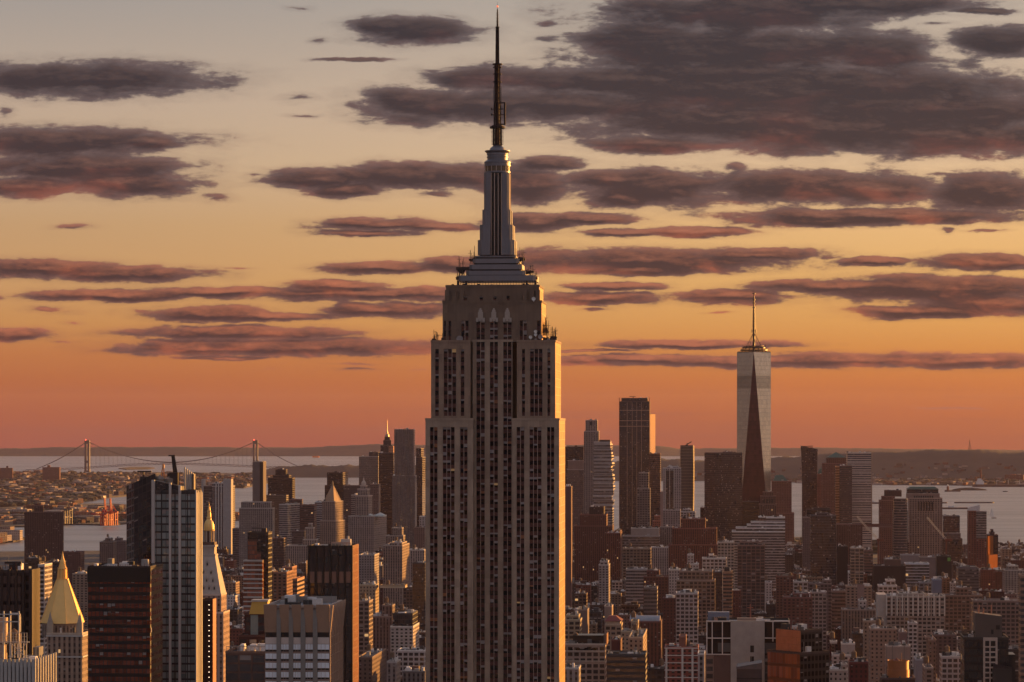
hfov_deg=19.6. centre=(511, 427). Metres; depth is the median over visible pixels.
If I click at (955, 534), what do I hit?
office block
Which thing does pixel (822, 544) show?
apartment tower
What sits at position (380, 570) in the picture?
city block
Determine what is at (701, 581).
loft building
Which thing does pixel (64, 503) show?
waterfront building
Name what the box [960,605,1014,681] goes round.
black tower
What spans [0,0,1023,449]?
sky
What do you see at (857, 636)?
city block
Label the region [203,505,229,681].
clock tower
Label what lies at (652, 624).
brick hall
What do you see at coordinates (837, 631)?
city block
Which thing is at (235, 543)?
office block
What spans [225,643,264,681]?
brick block
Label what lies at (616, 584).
city block
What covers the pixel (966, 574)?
office block
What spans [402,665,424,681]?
city block
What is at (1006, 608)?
loft building
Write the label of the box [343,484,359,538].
office block
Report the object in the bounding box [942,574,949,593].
city block
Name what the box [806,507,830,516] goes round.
office block
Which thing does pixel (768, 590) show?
city block
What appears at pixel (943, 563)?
office block
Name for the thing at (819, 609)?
loft building
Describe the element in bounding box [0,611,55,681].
rooftop tower
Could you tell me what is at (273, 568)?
city block
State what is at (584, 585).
city block
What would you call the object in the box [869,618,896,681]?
apartment block
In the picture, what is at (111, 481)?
waterfront building
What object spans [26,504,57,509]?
waterfront building
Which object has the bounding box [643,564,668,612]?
loft building
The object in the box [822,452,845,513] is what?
office tower
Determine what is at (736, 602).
city block
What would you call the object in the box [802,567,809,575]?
city block
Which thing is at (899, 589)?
city block
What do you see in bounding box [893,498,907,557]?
office tower
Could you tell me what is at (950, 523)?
office block
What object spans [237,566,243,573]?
city block
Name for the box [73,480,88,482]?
waterfront building
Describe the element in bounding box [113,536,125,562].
housing tower
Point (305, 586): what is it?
city block
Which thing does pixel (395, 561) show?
office building
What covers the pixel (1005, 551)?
city block
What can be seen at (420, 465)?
office tower
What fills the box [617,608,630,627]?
city block
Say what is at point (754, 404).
glass skyscraper
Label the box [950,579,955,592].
city block
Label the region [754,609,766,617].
city block
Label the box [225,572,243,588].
city block
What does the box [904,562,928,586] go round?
building
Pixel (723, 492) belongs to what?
office tower
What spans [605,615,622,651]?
corner house
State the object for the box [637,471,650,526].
apartment tower
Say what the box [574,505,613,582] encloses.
office block
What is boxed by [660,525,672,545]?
office block
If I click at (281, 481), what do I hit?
office tower
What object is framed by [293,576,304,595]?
apartment block
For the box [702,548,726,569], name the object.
loft building
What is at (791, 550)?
city block
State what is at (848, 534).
office block
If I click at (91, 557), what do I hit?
ground
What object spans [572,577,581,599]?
city block
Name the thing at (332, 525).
courthouse
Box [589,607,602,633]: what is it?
city block
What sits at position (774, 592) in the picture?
city block
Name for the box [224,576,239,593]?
city block
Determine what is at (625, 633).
corner house
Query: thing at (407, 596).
city block
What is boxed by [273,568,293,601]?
apartment block
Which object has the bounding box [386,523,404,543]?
office building
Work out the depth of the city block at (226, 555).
5286.19 m
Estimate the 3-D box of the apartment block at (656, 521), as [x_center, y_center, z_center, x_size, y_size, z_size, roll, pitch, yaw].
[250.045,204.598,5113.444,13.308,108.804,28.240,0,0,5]
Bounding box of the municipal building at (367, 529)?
[348,478,386,553]
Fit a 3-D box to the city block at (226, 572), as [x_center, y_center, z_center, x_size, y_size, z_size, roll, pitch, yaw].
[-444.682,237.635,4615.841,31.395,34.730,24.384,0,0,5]
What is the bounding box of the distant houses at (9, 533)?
[0,462,1023,542]
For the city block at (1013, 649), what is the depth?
2611.38 m
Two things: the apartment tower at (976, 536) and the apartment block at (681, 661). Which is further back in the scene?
the apartment tower at (976, 536)
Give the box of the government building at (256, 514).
[239,501,274,566]
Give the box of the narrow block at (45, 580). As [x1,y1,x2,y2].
[38,555,51,654]
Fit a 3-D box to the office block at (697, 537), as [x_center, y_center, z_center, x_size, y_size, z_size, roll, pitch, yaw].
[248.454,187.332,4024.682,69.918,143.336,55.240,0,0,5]
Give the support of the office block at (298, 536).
on the ground
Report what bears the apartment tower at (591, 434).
on the ground
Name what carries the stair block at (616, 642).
on the ground
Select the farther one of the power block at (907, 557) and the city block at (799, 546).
the city block at (799, 546)
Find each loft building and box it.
[25,552,43,568]
[359,578,406,612]
[359,592,372,655]
[397,646,424,675]
[409,544,424,585]
[565,611,581,640]
[574,603,588,633]
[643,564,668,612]
[676,563,714,633]
[687,548,698,568]
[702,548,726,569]
[718,536,733,587]
[793,574,807,591]
[808,577,831,630]
[810,584,826,649]
[877,577,896,592]
[943,580,982,631]
[971,592,1017,645]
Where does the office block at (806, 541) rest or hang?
on the ground
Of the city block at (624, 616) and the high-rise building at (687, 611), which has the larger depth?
the city block at (624, 616)
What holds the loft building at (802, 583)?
on the ground
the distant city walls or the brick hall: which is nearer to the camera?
the brick hall
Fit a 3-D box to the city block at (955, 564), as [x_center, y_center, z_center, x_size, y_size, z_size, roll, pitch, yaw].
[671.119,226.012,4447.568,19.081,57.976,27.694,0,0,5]
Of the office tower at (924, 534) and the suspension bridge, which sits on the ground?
the office tower at (924, 534)
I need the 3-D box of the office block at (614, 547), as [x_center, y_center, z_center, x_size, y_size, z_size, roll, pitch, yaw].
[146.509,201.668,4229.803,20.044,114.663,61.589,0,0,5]
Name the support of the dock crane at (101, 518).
on the land piers
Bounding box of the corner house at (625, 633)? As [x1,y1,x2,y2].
[621,611,641,649]
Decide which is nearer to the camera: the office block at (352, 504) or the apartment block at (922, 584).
the apartment block at (922, 584)
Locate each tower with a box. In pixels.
[0,466,12,479]
[0,555,39,654]
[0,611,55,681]
[24,505,63,568]
[40,551,87,681]
[42,465,60,480]
[64,550,83,585]
[87,558,162,681]
[100,534,116,562]
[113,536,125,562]
[126,455,202,681]
[201,479,234,553]
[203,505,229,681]
[203,598,215,681]
[238,599,270,645]
[243,528,271,631]
[252,461,265,500]
[264,593,345,681]
[268,468,294,502]
[307,536,358,681]
[325,471,349,499]
[359,451,379,487]
[379,426,393,534]
[392,428,416,548]
[416,447,424,525]
[565,445,583,485]
[565,484,571,607]
[567,459,583,541]
[584,419,599,513]
[593,440,614,524]
[599,558,609,603]
[619,395,649,557]
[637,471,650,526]
[649,452,660,526]
[650,414,654,452]
[660,491,662,525]
[663,465,680,508]
[680,441,694,510]
[704,449,741,542]
[705,604,789,681]
[723,567,731,617]
[759,490,775,520]
[767,621,829,681]
[771,475,793,542]
[776,572,796,617]
[800,446,817,541]
[810,510,835,584]
[817,468,821,506]
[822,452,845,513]
[835,464,851,522]
[845,578,871,606]
[846,451,871,548]
[879,489,901,563]
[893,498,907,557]
[906,486,941,555]
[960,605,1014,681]
[967,505,986,567]
[987,529,997,568]
[1018,573,1023,681]
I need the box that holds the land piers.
[0,503,238,526]
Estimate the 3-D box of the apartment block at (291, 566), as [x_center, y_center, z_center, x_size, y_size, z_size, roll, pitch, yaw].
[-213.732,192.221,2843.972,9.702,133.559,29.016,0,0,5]
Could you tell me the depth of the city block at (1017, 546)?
5708.41 m
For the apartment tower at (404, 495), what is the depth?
5449.16 m
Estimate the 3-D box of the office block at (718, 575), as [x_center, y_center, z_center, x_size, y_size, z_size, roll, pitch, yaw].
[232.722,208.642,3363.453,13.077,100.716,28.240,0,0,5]
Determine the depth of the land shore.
6680.69 m
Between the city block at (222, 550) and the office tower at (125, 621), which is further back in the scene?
the city block at (222, 550)
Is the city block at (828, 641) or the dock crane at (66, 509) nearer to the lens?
the city block at (828, 641)
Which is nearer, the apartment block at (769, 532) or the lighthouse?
the apartment block at (769, 532)
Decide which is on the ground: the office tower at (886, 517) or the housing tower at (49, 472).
the office tower at (886, 517)
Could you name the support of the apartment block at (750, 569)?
on the ground
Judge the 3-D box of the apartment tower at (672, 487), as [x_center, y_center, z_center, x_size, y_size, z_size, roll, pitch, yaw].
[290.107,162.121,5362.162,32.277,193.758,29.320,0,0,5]
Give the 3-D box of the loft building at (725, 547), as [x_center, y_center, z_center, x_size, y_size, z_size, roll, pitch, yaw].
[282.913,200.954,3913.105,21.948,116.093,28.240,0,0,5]
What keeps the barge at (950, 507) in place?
on the water
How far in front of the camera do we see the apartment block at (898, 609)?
2997.80 m
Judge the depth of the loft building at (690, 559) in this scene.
3703.57 m
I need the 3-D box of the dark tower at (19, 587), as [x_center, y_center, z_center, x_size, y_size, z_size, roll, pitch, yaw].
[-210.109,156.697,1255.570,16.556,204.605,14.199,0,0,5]
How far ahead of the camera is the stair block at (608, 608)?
2699.92 m
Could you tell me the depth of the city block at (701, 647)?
2616.86 m
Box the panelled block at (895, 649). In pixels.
[885,640,910,674]
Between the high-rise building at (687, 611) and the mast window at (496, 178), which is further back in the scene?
the high-rise building at (687, 611)
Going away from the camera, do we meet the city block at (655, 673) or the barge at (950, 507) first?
the city block at (655, 673)
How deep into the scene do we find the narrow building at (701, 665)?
1949.81 m
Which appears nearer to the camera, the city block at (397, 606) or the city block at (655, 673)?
the city block at (655, 673)
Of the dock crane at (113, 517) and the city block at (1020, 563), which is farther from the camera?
the dock crane at (113, 517)
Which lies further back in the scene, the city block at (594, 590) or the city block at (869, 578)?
the city block at (869, 578)
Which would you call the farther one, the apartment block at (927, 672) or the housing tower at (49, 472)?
the housing tower at (49, 472)
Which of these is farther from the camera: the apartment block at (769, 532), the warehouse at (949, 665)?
the apartment block at (769, 532)
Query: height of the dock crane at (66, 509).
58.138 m
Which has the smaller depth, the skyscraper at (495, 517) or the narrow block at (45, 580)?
the skyscraper at (495, 517)
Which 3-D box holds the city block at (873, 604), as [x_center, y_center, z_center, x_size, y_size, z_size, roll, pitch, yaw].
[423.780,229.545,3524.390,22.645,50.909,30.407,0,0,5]
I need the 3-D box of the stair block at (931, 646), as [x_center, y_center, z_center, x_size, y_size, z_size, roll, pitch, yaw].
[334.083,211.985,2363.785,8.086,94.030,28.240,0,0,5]
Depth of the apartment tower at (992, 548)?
4891.71 m
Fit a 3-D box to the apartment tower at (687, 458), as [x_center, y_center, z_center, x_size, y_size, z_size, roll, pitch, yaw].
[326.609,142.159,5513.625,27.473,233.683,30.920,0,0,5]
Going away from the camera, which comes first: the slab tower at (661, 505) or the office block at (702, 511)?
the slab tower at (661, 505)
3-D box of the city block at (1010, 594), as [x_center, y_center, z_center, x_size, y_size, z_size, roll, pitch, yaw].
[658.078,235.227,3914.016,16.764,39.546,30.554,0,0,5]
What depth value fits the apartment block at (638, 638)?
2206.72 m
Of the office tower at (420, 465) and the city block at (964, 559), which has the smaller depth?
the city block at (964, 559)
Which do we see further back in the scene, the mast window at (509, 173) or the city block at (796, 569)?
the city block at (796, 569)
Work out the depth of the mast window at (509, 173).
1308.61 m
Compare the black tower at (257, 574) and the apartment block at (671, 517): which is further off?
the apartment block at (671, 517)
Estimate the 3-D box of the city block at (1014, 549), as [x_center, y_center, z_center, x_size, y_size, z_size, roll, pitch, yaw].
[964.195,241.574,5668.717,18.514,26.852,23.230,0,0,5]
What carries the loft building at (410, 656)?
on the ground
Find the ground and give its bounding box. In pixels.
[0,537,876,666]
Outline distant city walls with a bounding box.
[221,543,1023,660]
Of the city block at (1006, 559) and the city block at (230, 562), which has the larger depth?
the city block at (230, 562)
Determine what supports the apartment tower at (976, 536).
on the ground
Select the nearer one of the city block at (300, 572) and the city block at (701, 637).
the city block at (701, 637)
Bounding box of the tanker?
[972,477,1023,486]
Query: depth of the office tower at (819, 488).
6199.66 m
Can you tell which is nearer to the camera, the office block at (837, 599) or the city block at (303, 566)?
the office block at (837, 599)
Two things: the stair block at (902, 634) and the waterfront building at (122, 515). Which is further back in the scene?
the waterfront building at (122, 515)
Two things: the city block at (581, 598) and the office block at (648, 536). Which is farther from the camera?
the office block at (648, 536)
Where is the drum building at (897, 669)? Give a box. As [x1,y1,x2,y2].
[879,653,914,681]
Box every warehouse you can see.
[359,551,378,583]
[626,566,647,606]
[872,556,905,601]
[939,645,959,681]
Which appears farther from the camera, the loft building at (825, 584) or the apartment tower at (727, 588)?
the loft building at (825, 584)
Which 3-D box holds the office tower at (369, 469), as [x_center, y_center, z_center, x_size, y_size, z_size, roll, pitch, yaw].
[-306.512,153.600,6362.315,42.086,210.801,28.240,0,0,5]
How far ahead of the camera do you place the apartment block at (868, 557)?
3999.55 m
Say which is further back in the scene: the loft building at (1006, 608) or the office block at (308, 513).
the office block at (308, 513)
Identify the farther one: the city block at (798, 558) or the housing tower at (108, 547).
the housing tower at (108, 547)
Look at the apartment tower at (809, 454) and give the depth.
6248.73 m
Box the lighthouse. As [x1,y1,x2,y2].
[944,484,960,491]
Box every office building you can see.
[383,536,408,605]
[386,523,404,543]
[414,524,424,548]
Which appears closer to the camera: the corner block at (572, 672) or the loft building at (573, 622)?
the corner block at (572, 672)
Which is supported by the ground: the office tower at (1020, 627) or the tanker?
the office tower at (1020, 627)
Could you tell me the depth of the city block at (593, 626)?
3099.06 m
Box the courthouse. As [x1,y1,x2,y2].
[320,481,344,543]
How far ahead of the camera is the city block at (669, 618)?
3120.28 m
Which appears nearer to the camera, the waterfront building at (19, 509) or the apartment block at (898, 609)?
the apartment block at (898, 609)
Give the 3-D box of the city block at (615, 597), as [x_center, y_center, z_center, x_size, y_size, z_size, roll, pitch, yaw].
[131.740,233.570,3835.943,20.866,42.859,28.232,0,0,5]
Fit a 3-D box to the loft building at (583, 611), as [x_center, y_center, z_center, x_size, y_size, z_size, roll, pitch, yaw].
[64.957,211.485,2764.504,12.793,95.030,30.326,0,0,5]
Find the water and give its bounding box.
[0,456,1023,550]
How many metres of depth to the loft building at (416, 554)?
4099.50 m
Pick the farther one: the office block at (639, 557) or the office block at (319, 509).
the office block at (319, 509)
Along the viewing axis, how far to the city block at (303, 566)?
4295.29 m
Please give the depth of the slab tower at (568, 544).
3699.68 m
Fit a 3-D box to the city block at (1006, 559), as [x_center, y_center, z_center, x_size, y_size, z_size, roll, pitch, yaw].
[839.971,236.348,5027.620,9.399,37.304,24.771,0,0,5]
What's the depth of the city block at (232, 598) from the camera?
3483.21 m
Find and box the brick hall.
[628,612,661,665]
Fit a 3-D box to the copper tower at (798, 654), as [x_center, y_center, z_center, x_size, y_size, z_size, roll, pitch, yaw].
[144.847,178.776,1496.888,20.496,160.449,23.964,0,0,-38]
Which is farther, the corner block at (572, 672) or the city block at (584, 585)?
the city block at (584, 585)
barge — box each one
[942,505,967,508]
[954,502,993,502]
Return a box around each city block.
[217,546,228,553]
[218,552,231,557]
[218,556,223,566]
[221,568,236,577]
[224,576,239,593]
[225,558,235,567]
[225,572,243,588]
[227,592,239,607]
[227,601,241,625]
[230,621,243,645]
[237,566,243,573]
[240,589,243,605]
[240,604,243,626]
[272,567,276,601]
[297,569,304,578]
[298,560,307,578]
[304,578,307,594]
[379,562,382,603]
[380,577,382,609]
[395,601,407,610]
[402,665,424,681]
[403,580,411,608]
[419,629,424,635]
[419,635,424,647]
[565,606,574,616]
[572,560,573,576]
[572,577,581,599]
[574,589,587,607]
[575,580,590,603]
[589,598,615,633]
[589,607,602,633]
[589,620,597,633]
[590,581,598,602]
[591,582,597,603]
[610,585,625,592]
[610,591,621,613]
[612,579,621,589]
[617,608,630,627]
[621,591,625,603]
[621,601,639,613]
[622,577,625,588]
[637,606,643,614]
[647,658,664,681]
[663,594,675,663]
[698,627,705,646]
[699,644,705,654]
[732,588,740,617]
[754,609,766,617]
[765,575,771,611]
[766,600,775,617]
[772,589,775,598]
[785,542,793,548]
[785,549,802,568]
[785,552,792,572]
[787,545,794,568]
[787,546,802,551]
[793,567,801,571]
[795,542,802,548]
[800,573,822,591]
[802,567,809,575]
[827,631,829,665]
[834,624,840,651]
[838,583,844,588]
[852,628,862,658]
[864,570,866,582]
[867,573,871,584]
[872,599,875,616]
[897,583,909,590]
[907,617,917,666]
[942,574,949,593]
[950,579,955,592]
[952,559,962,580]
[955,625,968,635]
[957,636,959,650]
[962,555,966,563]
[979,588,988,597]
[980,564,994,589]
[989,589,1004,597]
[995,569,1001,589]
[1000,544,1011,567]
[1003,556,1009,567]
[1004,590,1016,597]
[1009,645,1017,681]
[1010,558,1023,567]
[1011,547,1020,552]
[1012,552,1018,559]
[1014,544,1021,548]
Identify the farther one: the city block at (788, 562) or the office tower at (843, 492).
the office tower at (843, 492)
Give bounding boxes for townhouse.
[829,652,846,681]
[830,631,854,681]
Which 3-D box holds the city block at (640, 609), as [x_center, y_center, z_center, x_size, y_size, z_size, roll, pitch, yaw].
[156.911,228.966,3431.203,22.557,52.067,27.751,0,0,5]
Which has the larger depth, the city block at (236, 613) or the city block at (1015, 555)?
the city block at (1015, 555)
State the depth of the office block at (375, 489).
5699.36 m
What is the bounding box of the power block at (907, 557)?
[900,553,919,563]
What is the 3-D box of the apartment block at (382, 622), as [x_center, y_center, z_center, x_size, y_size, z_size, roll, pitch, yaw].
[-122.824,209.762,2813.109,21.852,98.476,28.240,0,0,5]
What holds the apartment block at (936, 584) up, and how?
on the ground
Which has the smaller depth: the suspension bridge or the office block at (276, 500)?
the office block at (276, 500)
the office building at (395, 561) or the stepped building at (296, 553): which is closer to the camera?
the office building at (395, 561)
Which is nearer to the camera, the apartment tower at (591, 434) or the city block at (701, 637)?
the city block at (701, 637)
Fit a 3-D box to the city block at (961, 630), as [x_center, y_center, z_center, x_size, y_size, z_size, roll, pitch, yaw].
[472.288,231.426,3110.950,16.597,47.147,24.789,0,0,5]
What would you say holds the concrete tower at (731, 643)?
on the ground
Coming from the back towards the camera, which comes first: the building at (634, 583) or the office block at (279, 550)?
the office block at (279, 550)
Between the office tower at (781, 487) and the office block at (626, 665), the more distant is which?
the office tower at (781, 487)
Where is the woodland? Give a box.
[0,470,1023,552]
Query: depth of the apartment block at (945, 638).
2499.47 m
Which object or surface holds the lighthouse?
in the water
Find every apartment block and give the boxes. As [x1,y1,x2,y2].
[72,566,87,628]
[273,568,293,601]
[282,558,296,577]
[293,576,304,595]
[373,596,394,681]
[390,603,418,658]
[419,516,424,525]
[629,623,646,649]
[644,583,657,614]
[653,515,660,534]
[663,508,680,526]
[664,634,698,681]
[732,513,784,588]
[737,539,764,617]
[783,585,812,627]
[841,596,875,641]
[863,616,883,681]
[864,547,872,573]
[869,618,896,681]
[876,585,944,663]
[913,653,924,681]
[918,575,930,592]
[922,655,933,681]
[931,576,941,592]
[931,628,956,677]
[1002,563,1023,596]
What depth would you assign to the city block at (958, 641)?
2988.25 m
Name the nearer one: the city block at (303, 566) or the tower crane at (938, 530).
the city block at (303, 566)
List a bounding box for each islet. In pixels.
[118,467,154,469]
[953,488,985,489]
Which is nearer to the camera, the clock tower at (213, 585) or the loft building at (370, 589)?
the clock tower at (213, 585)
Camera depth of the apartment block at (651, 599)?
2999.56 m
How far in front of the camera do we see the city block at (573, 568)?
5043.71 m
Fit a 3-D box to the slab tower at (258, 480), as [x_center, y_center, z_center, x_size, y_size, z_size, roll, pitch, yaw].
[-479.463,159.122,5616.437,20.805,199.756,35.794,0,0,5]
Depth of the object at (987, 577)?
4105.14 m
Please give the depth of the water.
11810.37 m
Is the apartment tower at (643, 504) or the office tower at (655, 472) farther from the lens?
the office tower at (655, 472)
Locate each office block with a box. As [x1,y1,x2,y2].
[46,559,65,588]
[232,527,238,566]
[266,494,287,536]
[273,536,286,569]
[279,502,299,544]
[289,498,316,538]
[292,528,304,543]
[315,500,321,543]
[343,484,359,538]
[351,493,356,514]
[370,481,379,514]
[412,560,424,630]
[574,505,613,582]
[606,528,621,579]
[607,647,646,681]
[623,526,659,546]
[623,543,650,577]
[651,545,668,574]
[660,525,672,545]
[668,513,717,568]
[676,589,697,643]
[681,508,694,517]
[700,505,703,517]
[713,568,722,610]
[743,500,758,525]
[803,515,809,568]
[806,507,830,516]
[831,587,844,661]
[836,522,891,564]
[836,544,847,585]
[850,544,863,584]
[919,554,935,579]
[935,554,950,581]
[942,514,959,537]
[942,538,961,579]
[943,532,960,537]
[956,564,978,591]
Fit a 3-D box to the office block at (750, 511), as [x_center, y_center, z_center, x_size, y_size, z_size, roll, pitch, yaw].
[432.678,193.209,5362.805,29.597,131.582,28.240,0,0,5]
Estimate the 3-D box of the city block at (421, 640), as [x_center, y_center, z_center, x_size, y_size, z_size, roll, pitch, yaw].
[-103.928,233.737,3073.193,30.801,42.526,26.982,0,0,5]
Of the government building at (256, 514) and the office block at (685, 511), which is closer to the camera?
the government building at (256, 514)
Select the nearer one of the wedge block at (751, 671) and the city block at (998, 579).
the wedge block at (751, 671)
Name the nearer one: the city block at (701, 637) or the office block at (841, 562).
the city block at (701, 637)
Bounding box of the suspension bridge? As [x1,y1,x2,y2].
[26,440,296,471]
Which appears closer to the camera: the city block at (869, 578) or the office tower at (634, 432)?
the city block at (869, 578)
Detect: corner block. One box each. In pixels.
[565,631,607,681]
[565,663,580,681]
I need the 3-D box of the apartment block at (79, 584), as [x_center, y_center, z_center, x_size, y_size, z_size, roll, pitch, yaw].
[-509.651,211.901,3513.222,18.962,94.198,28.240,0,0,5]
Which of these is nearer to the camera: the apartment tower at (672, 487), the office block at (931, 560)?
the office block at (931, 560)
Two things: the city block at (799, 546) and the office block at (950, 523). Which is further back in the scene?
the city block at (799, 546)
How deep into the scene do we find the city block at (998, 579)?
4106.50 m
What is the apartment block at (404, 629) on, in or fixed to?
on the ground
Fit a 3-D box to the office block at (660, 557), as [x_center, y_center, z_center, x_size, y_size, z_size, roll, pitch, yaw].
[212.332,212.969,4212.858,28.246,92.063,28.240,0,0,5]
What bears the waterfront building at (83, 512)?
on the land piers
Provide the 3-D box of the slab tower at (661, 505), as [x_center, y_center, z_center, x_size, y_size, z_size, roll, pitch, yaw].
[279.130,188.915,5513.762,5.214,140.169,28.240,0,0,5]
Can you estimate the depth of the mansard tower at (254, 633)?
1421.89 m
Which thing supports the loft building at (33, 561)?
on the ground
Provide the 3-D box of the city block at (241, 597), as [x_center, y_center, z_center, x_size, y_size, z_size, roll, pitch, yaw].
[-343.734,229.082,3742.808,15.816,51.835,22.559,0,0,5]
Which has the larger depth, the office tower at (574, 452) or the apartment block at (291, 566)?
the office tower at (574, 452)
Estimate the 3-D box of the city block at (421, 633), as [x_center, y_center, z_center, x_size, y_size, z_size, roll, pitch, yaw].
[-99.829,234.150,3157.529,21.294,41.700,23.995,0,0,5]
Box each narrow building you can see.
[387,651,400,681]
[669,562,679,596]
[698,650,704,681]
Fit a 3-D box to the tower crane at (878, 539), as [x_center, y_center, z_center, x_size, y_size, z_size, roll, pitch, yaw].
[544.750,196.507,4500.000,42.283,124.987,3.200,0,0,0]
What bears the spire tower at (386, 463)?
on the ground
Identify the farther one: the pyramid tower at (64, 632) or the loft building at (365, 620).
the loft building at (365, 620)
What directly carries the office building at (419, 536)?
on the ground
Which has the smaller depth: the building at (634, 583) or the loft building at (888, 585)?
the loft building at (888, 585)
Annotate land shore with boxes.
[3,537,23,542]
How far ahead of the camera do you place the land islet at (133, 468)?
18379.43 m
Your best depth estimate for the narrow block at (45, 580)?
2599.83 m
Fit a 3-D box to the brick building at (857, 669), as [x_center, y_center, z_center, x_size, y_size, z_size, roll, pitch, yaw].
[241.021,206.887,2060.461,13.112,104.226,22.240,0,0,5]
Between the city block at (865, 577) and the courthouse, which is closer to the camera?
the city block at (865, 577)
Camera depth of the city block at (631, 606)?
3530.99 m
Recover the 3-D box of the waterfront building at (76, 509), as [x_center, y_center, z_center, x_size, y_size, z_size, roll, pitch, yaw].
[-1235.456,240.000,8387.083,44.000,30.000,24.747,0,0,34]
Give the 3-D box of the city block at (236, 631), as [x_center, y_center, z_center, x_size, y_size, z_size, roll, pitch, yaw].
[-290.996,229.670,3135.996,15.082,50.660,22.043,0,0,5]
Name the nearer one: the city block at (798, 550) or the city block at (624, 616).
the city block at (624, 616)
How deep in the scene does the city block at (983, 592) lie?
4025.74 m
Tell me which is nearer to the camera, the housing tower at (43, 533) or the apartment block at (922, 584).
the apartment block at (922, 584)
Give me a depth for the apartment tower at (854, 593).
3149.23 m
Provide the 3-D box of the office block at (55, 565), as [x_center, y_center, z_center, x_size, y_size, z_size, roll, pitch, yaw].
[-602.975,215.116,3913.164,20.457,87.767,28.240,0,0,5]
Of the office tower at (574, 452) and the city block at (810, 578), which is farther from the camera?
the office tower at (574, 452)
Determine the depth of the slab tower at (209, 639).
1564.78 m
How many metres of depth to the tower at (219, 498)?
5397.37 m
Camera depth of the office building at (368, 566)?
3999.40 m
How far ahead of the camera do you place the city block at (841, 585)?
3882.34 m
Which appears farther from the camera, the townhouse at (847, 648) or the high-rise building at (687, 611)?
the high-rise building at (687, 611)
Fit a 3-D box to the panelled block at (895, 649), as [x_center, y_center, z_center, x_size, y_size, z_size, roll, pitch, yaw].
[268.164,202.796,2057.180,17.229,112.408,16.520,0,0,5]
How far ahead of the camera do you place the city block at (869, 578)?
3958.84 m
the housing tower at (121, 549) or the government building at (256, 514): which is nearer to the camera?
the government building at (256, 514)
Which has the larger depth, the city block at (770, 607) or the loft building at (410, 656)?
the city block at (770, 607)
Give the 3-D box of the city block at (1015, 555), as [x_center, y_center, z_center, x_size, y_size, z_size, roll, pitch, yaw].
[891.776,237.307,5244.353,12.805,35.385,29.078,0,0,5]
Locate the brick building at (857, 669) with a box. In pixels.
[848,650,867,681]
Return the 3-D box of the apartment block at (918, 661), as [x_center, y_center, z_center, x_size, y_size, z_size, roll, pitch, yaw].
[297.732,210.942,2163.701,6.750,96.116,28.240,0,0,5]
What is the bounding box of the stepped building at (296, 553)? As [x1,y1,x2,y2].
[286,523,317,568]
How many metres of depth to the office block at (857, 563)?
3899.40 m
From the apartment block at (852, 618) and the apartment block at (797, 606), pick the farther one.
the apartment block at (852, 618)
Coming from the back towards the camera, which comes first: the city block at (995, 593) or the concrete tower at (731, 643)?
the city block at (995, 593)
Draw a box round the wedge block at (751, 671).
[736,656,761,681]
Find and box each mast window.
[491,173,501,254]
[508,173,510,255]
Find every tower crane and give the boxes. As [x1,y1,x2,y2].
[857,516,883,563]
[927,518,951,554]
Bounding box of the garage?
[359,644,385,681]
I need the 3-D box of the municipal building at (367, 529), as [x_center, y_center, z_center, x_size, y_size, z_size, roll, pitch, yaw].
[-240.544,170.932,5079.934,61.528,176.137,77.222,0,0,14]
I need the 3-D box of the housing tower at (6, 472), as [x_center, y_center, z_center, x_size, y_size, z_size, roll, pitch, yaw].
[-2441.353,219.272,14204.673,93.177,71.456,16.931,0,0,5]
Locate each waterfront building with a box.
[12,507,31,511]
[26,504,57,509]
[57,501,76,505]
[68,507,84,514]
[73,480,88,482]
[74,510,101,515]
[106,480,120,482]
[116,512,125,518]
[1005,474,1023,479]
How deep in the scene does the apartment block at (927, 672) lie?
1999.97 m
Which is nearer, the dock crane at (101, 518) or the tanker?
the dock crane at (101, 518)
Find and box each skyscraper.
[425,3,565,681]
[737,293,770,525]
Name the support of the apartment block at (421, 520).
on the ground
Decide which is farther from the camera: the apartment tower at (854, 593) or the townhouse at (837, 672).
the apartment tower at (854, 593)
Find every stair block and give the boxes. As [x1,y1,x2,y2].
[604,600,612,640]
[611,635,621,649]
[898,627,906,643]
[924,634,935,681]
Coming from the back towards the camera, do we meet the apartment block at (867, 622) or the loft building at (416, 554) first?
the loft building at (416, 554)
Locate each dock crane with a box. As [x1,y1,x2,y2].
[52,502,72,523]
[91,509,106,525]
[103,498,112,525]
[109,498,117,525]
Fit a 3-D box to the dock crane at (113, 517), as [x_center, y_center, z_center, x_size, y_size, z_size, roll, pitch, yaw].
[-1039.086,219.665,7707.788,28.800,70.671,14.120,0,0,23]
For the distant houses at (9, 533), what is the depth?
12402.29 m
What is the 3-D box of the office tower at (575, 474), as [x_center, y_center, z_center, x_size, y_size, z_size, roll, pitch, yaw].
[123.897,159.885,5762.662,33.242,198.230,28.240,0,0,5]
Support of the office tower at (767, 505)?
on the ground
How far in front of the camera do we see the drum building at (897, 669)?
1902.89 m
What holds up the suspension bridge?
on the water
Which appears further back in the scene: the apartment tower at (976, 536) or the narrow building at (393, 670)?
the apartment tower at (976, 536)
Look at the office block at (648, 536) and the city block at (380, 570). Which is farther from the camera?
the office block at (648, 536)

